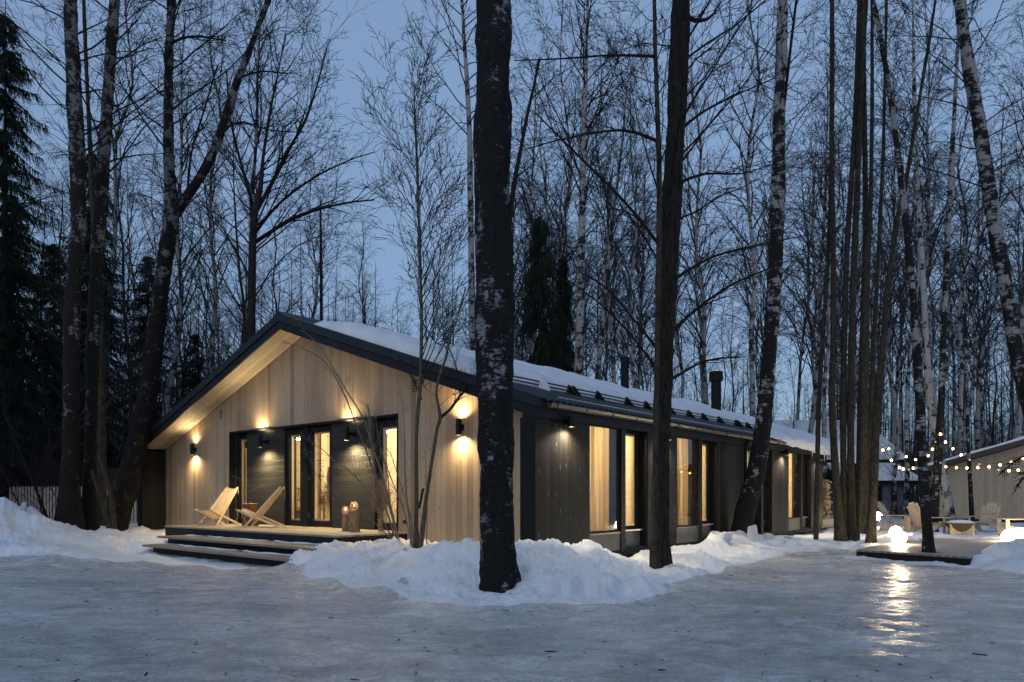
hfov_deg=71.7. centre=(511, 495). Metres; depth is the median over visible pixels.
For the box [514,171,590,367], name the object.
birch tree
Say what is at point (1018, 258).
birch tree
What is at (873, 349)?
young maple
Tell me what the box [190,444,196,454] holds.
wall lamp
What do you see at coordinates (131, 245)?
birch tree
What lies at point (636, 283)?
birch tree
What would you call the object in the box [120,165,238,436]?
bare tree
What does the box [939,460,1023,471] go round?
string light
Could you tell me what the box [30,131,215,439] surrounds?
bare tree
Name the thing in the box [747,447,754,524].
window
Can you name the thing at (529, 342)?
birch tree
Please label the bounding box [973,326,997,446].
bare sapling
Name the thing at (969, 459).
string light
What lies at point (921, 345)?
birch tree
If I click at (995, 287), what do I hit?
birch tree
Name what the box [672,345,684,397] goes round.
bare sapling
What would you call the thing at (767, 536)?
snow block
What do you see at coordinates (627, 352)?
birch tree
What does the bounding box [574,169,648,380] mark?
birch tree
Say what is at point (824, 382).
birch tree
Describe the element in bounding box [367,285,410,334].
birch tree
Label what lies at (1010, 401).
birch tree
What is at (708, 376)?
bare tree
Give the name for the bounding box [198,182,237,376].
bare sapling
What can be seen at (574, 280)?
birch tree
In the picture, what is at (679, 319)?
birch tree
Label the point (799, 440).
eave snow
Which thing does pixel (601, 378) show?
birch tree
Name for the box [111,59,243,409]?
birch tree
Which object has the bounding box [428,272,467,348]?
birch tree
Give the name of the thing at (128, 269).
bare sapling
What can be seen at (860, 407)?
young maple
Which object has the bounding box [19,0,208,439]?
birch tree
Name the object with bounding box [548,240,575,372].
spruce tree
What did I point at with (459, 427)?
wall lamp
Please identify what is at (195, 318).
bare sapling
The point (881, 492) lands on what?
undergrowth
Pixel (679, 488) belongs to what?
curtain
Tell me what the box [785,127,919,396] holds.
birch tree
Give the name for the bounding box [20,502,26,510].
snow block
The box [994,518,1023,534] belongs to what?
garden chair
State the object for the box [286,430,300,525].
window
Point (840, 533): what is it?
young maple
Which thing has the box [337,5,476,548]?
sapling
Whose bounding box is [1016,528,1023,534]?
globe lamp
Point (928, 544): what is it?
birch tree
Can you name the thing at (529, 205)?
birch tree
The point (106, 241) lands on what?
spruce tree
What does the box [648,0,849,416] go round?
birch tree
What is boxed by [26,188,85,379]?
birch tree
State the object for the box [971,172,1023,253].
birch tree
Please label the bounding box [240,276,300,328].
bare tree
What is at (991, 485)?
garden shed
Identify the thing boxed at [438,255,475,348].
birch tree
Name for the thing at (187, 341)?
bare tree
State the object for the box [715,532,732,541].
snow block
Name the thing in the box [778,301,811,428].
bare sapling
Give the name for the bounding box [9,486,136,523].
picket fence
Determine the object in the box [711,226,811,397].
birch tree
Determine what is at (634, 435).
window
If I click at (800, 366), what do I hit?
birch tree
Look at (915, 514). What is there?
garden chair
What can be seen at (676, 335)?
birch tree
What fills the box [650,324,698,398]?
bare tree
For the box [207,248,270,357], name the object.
bare tree
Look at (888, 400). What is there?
birch tree
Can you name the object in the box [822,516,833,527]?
terrace
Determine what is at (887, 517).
garden chair
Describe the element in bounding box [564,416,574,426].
wall lamp
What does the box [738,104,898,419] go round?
birch tree
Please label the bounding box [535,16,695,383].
birch tree
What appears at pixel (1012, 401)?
bare sapling
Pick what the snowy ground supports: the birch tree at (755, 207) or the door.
the birch tree at (755, 207)
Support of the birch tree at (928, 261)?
on the snowy ground
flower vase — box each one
[317,481,329,518]
[366,477,393,531]
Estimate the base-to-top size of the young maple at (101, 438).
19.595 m
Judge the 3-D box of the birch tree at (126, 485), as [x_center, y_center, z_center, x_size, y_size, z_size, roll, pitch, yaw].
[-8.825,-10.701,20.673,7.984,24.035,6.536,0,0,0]
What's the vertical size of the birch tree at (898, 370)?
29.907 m
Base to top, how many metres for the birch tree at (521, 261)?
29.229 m
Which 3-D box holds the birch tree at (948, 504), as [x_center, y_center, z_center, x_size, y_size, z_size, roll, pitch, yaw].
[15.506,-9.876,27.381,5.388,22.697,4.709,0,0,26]
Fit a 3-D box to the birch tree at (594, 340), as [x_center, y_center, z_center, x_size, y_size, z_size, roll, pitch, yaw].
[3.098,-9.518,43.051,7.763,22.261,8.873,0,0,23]
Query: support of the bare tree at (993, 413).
on the snowy ground
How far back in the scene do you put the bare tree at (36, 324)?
36.75 m
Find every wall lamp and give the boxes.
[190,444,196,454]
[258,435,268,446]
[344,427,355,440]
[456,419,463,434]
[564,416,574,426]
[782,449,788,454]
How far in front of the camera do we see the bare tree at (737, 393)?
52.25 m
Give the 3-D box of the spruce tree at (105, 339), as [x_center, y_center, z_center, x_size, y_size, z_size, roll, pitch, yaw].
[-15.559,-5.664,25.354,8.093,13.875,6.002,0,0,7]
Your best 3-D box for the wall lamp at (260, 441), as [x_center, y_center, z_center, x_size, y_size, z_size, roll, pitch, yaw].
[-6.391,-1.380,18.185,0.110,0.300,0.290,0,0,40]
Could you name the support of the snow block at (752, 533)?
on the snowy ground
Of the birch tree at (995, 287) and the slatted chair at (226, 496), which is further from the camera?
the birch tree at (995, 287)
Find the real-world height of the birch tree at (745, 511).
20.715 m
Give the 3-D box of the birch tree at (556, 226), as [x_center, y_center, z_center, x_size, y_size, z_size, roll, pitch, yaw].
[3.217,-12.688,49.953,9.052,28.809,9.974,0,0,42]
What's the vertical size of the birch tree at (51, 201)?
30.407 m
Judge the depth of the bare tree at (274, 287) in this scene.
47.15 m
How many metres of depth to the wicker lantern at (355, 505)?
14.81 m
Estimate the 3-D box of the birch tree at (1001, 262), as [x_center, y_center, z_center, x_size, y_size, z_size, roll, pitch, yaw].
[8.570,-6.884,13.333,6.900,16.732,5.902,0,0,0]
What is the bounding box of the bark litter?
[18,541,1017,680]
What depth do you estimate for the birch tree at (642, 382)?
61.11 m
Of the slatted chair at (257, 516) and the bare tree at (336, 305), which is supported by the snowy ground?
the bare tree at (336, 305)
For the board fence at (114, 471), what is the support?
on the snowy ground
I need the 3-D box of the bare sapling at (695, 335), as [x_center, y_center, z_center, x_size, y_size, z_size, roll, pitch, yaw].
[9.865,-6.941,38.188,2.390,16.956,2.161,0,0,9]
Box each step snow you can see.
[159,543,291,555]
[187,534,320,544]
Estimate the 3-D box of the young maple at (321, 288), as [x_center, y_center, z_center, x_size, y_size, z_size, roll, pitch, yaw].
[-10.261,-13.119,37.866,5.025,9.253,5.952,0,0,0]
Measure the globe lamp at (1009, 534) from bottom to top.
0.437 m
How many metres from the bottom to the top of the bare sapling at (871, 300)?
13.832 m
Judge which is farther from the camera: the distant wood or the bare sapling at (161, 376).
the distant wood
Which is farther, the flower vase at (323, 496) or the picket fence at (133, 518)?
the picket fence at (133, 518)
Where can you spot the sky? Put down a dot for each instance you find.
(386, 17)
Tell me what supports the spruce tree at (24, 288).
on the snowy ground
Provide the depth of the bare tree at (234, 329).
42.20 m
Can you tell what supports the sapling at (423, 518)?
on the snowy ground
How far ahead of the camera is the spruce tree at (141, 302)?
36.76 m
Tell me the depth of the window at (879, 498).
39.79 m
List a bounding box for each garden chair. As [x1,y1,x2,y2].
[877,501,913,531]
[907,502,949,532]
[964,501,1002,532]
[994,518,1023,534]
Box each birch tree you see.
[0,0,114,467]
[0,0,231,530]
[0,0,270,529]
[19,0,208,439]
[20,121,173,350]
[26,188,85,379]
[52,0,290,417]
[78,0,348,530]
[107,143,192,410]
[109,0,380,324]
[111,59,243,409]
[112,0,296,372]
[168,196,262,375]
[258,143,367,323]
[324,202,413,334]
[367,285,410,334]
[374,0,562,350]
[410,248,467,346]
[418,268,468,345]
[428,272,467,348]
[438,75,596,359]
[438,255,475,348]
[443,42,606,364]
[458,164,589,360]
[462,0,670,375]
[465,17,600,353]
[467,185,559,360]
[468,167,556,359]
[473,0,561,593]
[509,0,651,367]
[510,144,573,360]
[513,157,592,360]
[514,44,645,362]
[514,127,614,366]
[514,153,625,376]
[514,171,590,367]
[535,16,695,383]
[535,214,617,366]
[538,184,599,374]
[550,6,687,379]
[551,190,651,380]
[552,207,623,376]
[570,203,654,383]
[572,263,636,383]
[574,139,655,380]
[574,147,713,389]
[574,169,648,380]
[584,58,691,388]
[584,161,653,381]
[588,140,700,378]
[595,64,731,397]
[596,205,693,390]
[601,205,655,389]
[610,0,794,404]
[620,191,716,387]
[630,244,697,390]
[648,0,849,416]
[649,91,766,398]
[673,200,746,402]
[684,82,857,422]
[698,75,828,359]
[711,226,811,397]
[718,0,859,533]
[723,38,939,433]
[734,262,796,410]
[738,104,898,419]
[744,114,860,419]
[751,60,912,508]
[756,63,903,371]
[758,129,872,373]
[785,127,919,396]
[798,33,993,444]
[799,0,1011,552]
[800,0,1023,417]
[802,242,879,412]
[804,216,902,419]
[807,101,957,516]
[837,201,937,385]
[837,224,932,399]
[839,0,1007,521]
[839,0,1023,500]
[840,49,982,517]
[841,101,959,403]
[854,268,912,414]
[869,130,995,407]
[871,177,956,465]
[876,178,970,504]
[881,34,1023,454]
[883,0,1023,531]
[891,180,1005,449]
[892,145,1006,381]
[895,1,1023,439]
[899,102,1023,451]
[901,60,1023,449]
[903,268,990,456]
[928,185,1014,446]
[929,204,1021,447]
[931,219,1005,455]
[934,203,1003,521]
[947,122,1023,435]
[956,219,1023,277]
[959,120,1023,423]
[968,233,1021,436]
[970,143,1023,359]
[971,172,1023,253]
[973,284,1023,362]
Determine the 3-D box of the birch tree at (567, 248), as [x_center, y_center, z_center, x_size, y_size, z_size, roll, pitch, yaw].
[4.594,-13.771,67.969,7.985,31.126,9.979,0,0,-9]
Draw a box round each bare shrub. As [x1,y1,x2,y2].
[0,373,86,519]
[280,311,400,539]
[368,390,432,547]
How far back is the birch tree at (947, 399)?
65.41 m
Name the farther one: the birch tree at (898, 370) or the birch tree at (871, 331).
the birch tree at (871, 331)
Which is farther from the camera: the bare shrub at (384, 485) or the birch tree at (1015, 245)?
the birch tree at (1015, 245)
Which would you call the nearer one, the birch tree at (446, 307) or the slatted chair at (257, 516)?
the slatted chair at (257, 516)
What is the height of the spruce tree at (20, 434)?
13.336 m
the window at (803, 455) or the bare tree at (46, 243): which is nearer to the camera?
the window at (803, 455)
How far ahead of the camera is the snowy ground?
7.46 m
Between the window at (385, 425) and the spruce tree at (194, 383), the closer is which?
the window at (385, 425)
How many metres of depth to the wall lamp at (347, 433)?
15.80 m
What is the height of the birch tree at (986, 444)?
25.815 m
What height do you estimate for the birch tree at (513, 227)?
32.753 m
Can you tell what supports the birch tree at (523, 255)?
on the snowy ground
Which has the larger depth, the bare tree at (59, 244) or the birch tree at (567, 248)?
the birch tree at (567, 248)
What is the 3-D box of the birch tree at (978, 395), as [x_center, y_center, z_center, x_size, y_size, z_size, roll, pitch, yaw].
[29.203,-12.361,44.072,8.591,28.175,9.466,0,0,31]
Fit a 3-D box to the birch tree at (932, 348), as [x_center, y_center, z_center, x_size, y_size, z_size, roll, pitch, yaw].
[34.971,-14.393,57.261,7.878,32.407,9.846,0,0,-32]
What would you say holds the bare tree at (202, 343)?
on the snowy ground
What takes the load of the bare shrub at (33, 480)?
on the snowy ground
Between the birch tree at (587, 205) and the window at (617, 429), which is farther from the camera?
the birch tree at (587, 205)
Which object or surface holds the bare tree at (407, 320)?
on the snowy ground
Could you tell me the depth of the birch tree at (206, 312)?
52.75 m
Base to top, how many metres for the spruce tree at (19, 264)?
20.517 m
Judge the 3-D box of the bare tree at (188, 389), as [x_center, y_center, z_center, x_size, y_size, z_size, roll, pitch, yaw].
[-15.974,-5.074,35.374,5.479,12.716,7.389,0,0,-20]
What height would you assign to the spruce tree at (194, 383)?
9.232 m
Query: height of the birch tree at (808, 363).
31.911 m
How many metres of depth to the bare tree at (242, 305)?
27.10 m
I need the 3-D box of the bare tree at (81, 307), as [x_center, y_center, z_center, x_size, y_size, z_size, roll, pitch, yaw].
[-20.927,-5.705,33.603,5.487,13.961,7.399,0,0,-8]
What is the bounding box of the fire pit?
[941,520,979,534]
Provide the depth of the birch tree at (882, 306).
66.60 m
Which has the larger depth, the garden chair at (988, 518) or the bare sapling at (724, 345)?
the bare sapling at (724, 345)
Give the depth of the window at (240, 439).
19.33 m
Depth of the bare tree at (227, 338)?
55.81 m
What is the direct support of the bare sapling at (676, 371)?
on the snowy ground
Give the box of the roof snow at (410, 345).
[314,321,812,434]
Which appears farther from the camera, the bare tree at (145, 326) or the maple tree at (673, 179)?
the bare tree at (145, 326)
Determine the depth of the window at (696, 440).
16.43 m
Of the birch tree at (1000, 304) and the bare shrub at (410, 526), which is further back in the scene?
the birch tree at (1000, 304)
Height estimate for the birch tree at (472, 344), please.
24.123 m
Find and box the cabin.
[137,311,855,554]
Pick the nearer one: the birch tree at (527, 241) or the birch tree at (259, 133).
the birch tree at (259, 133)
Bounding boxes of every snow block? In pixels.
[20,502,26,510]
[397,577,407,584]
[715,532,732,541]
[747,525,757,540]
[764,533,773,539]
[784,535,800,540]
[819,547,839,554]
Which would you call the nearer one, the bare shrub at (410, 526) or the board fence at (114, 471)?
the bare shrub at (410, 526)
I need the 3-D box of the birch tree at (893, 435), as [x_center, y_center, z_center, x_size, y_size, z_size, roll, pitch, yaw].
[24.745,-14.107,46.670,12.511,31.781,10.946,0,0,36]
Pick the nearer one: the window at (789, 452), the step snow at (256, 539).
the step snow at (256, 539)
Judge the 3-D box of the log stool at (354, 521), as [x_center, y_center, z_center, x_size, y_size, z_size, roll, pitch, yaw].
[-3.307,0.535,14.838,0.238,0.447,0.262,0,0,-3]
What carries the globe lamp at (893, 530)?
on the snowy ground
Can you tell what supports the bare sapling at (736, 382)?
on the snowy ground
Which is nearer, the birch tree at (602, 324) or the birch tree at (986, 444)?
the birch tree at (602, 324)
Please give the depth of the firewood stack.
25.52 m
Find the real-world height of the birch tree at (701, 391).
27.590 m
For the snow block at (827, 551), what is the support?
on the snowy ground
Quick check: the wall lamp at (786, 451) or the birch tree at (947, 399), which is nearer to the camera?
the wall lamp at (786, 451)
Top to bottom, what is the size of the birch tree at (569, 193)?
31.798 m
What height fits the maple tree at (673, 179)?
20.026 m
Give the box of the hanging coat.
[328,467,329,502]
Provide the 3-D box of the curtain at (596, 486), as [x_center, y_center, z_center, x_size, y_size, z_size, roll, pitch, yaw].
[1.496,-0.300,13.349,0.141,2.040,0.723,0,0,40]
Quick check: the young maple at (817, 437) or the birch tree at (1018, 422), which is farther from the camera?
the birch tree at (1018, 422)
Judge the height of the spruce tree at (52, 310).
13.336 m
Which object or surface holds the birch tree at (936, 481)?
on the snowy ground
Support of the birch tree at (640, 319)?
on the snowy ground
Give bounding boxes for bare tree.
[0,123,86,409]
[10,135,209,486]
[14,131,134,421]
[14,223,126,455]
[18,259,65,414]
[21,167,86,453]
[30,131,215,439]
[109,252,206,436]
[110,288,179,433]
[110,298,190,425]
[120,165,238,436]
[133,259,233,422]
[136,300,200,407]
[147,76,332,373]
[154,273,236,419]
[163,289,201,406]
[164,292,216,408]
[165,320,194,395]
[170,188,338,398]
[183,227,276,375]
[204,270,283,363]
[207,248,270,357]
[207,311,241,355]
[217,295,258,362]
[229,239,305,354]
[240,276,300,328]
[275,295,297,314]
[316,280,352,321]
[400,304,414,334]
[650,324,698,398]
[697,349,723,406]
[698,278,757,411]
[945,305,1018,447]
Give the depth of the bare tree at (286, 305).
35.77 m
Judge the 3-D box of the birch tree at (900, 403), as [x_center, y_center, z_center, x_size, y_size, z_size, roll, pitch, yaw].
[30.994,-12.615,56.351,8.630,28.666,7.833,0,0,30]
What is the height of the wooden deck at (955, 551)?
0.230 m
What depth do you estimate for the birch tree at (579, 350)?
32.89 m
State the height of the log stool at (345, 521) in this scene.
0.362 m
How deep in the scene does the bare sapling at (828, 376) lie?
42.32 m
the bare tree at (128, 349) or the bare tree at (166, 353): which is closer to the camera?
the bare tree at (128, 349)
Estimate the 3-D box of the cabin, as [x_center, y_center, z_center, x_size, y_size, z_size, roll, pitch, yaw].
[1.301,-1.513,24.513,15.418,6.186,21.035,0,0,40]
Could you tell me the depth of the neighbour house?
48.24 m
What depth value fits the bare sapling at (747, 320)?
32.33 m
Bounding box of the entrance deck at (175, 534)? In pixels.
[142,523,407,566]
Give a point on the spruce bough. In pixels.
(1021, 479)
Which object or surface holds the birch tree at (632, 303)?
on the snowy ground
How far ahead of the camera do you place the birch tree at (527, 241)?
56.75 m
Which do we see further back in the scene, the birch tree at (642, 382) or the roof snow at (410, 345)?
the birch tree at (642, 382)
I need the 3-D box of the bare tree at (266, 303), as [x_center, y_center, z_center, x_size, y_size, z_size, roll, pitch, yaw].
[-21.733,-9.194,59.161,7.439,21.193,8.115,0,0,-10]
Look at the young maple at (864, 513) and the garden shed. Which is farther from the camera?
the garden shed
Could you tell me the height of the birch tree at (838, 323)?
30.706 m
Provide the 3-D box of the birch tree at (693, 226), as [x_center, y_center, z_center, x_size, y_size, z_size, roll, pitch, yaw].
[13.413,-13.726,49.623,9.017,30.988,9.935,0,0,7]
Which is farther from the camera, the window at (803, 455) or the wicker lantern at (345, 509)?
the window at (803, 455)
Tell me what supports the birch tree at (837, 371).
on the snowy ground
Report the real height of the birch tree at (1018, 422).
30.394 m
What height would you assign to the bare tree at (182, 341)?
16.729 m
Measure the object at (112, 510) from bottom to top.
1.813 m
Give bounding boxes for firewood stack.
[823,479,832,518]
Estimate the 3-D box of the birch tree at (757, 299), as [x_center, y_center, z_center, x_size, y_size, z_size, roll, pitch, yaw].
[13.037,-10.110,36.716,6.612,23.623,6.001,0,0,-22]
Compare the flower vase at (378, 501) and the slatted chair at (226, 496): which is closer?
the flower vase at (378, 501)
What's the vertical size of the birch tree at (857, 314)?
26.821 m
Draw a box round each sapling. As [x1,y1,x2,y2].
[107,101,152,403]
[130,133,194,414]
[180,244,210,389]
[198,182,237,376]
[221,165,270,357]
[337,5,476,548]
[415,262,475,547]
[427,273,446,340]
[635,276,655,391]
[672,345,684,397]
[673,349,682,396]
[678,215,710,403]
[709,259,745,408]
[724,338,746,413]
[730,285,759,415]
[773,341,782,419]
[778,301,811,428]
[817,280,842,436]
[836,262,859,432]
[837,197,889,408]
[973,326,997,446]
[998,346,1017,439]
[998,354,1023,436]
[1000,327,1023,439]
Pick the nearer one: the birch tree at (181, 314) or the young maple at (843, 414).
the young maple at (843, 414)
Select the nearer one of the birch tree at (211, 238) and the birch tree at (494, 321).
the birch tree at (494, 321)
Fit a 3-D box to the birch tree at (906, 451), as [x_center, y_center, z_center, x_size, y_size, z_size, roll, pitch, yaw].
[20.938,-10.706,37.264,6.604,24.813,7.277,0,0,23]
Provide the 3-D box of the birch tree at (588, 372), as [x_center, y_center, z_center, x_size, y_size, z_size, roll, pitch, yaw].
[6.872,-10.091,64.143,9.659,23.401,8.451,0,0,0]
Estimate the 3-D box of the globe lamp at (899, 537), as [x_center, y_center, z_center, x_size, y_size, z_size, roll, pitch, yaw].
[9.073,0.976,16.600,0.316,0.300,0.316,0,0,0]
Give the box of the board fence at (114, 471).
[11,467,130,520]
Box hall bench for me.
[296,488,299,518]
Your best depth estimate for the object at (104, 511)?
16.97 m
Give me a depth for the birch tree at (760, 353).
61.38 m
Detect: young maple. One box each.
[8,0,139,525]
[268,160,369,320]
[474,0,755,568]
[763,0,889,539]
[785,0,910,540]
[801,0,916,540]
[801,0,946,532]
[803,0,956,542]
[809,0,929,540]
[815,0,910,533]
[862,0,941,502]
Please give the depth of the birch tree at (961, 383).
40.65 m
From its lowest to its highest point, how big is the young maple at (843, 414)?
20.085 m
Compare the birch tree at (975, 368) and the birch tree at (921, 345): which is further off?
the birch tree at (921, 345)
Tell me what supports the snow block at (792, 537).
on the snowy ground
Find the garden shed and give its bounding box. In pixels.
[915,436,1023,522]
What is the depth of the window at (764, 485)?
20.20 m
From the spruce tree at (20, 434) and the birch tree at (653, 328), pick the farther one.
the birch tree at (653, 328)
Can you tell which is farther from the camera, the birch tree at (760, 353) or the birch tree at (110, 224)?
the birch tree at (760, 353)
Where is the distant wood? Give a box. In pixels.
[17,223,1021,502]
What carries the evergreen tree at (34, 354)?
on the snowy ground
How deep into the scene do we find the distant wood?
72.26 m
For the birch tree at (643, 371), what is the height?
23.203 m
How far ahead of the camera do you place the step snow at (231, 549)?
14.22 m
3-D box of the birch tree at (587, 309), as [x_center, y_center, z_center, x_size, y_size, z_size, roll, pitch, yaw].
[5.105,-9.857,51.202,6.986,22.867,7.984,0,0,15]
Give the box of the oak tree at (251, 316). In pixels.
[112,0,438,340]
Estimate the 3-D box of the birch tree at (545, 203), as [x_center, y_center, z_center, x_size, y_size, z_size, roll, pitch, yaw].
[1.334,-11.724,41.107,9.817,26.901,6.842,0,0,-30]
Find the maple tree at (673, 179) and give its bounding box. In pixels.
[524,0,915,568]
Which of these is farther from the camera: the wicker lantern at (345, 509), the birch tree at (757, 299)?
the birch tree at (757, 299)
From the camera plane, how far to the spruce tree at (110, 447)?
29.37 m
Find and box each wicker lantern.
[342,506,348,513]
[350,501,357,509]
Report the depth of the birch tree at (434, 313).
47.18 m
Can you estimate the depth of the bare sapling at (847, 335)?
44.03 m
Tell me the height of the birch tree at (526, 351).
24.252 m
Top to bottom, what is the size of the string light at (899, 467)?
1.275 m
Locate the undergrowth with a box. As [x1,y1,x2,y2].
[0,370,1023,516]
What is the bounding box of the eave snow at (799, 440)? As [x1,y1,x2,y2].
[770,428,855,462]
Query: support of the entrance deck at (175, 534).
on the snowy ground
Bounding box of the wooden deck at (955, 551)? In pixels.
[856,538,1001,565]
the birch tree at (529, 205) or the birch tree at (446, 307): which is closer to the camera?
the birch tree at (529, 205)
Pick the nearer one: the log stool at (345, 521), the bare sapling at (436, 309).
the log stool at (345, 521)
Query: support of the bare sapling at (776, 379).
on the snowy ground
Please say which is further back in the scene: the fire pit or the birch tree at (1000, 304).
the birch tree at (1000, 304)
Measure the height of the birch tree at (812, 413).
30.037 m
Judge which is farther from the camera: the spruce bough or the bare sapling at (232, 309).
the bare sapling at (232, 309)
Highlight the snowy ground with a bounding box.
[0,497,1023,681]
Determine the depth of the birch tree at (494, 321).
8.76 m
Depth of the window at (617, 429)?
13.74 m
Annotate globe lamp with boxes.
[889,526,901,535]
[892,531,906,543]
[1000,529,1022,540]
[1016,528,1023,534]
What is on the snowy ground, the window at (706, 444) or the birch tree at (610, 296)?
the birch tree at (610, 296)
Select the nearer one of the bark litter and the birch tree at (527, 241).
the bark litter
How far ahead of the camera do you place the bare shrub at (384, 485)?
12.95 m
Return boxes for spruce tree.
[0,1,86,498]
[0,194,61,466]
[0,326,44,507]
[11,239,118,466]
[24,140,143,462]
[26,217,137,514]
[108,256,184,461]
[176,334,209,403]
[514,200,572,371]
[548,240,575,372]
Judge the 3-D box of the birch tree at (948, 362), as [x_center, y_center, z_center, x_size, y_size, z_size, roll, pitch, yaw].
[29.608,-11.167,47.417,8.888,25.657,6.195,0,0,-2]
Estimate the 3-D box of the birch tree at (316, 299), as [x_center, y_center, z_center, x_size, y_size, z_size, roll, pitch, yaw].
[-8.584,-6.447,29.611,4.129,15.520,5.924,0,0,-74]
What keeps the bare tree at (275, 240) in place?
on the snowy ground
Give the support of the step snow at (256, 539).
on the entrance deck at (175, 534)
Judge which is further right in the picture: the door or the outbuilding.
the outbuilding
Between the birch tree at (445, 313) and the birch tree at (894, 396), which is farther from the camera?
the birch tree at (445, 313)
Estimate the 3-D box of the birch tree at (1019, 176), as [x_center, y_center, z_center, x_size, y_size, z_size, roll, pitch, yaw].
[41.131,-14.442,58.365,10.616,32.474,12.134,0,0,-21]
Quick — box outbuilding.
[827,463,917,516]
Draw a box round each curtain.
[590,426,603,531]
[677,438,682,524]
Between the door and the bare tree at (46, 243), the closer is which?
the door
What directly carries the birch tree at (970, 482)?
on the snowy ground
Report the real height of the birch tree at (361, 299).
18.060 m
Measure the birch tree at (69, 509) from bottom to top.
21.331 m
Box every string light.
[879,433,939,470]
[939,432,1023,466]
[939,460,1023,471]
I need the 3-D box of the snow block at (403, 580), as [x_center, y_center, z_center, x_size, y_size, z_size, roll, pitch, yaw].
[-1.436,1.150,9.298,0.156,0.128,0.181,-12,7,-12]
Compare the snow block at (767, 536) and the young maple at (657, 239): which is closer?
the young maple at (657, 239)
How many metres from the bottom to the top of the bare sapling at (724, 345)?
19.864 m
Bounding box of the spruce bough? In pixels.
[999,455,1023,495]
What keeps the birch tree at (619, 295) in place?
on the snowy ground
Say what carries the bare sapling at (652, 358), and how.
on the snowy ground
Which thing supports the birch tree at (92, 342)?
on the snowy ground
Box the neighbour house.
[773,420,904,462]
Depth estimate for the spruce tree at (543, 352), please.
35.82 m
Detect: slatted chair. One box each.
[192,487,239,525]
[235,486,285,526]
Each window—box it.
[237,435,246,522]
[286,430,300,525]
[377,420,395,530]
[589,424,619,533]
[626,430,638,528]
[677,436,697,526]
[702,441,709,523]
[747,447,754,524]
[763,475,765,524]
[789,452,799,518]
[803,455,804,516]
[877,484,881,501]
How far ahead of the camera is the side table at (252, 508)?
17.59 m
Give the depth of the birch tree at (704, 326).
42.78 m
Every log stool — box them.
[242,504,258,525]
[342,514,348,530]
[348,510,359,531]
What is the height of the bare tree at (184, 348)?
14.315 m
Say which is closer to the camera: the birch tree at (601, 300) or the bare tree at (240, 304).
the bare tree at (240, 304)
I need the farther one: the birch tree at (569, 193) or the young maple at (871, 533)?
the birch tree at (569, 193)
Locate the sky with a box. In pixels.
[0,0,1023,473]
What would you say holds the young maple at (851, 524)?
on the snowy ground
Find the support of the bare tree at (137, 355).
on the snowy ground
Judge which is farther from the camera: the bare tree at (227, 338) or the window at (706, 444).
the bare tree at (227, 338)
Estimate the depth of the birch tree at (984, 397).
50.11 m
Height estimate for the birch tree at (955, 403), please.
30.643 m
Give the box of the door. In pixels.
[309,426,331,526]
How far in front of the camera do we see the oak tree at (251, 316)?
29.08 m
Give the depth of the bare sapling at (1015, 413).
49.77 m
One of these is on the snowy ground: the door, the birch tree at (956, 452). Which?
the birch tree at (956, 452)
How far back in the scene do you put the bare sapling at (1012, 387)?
42.42 m

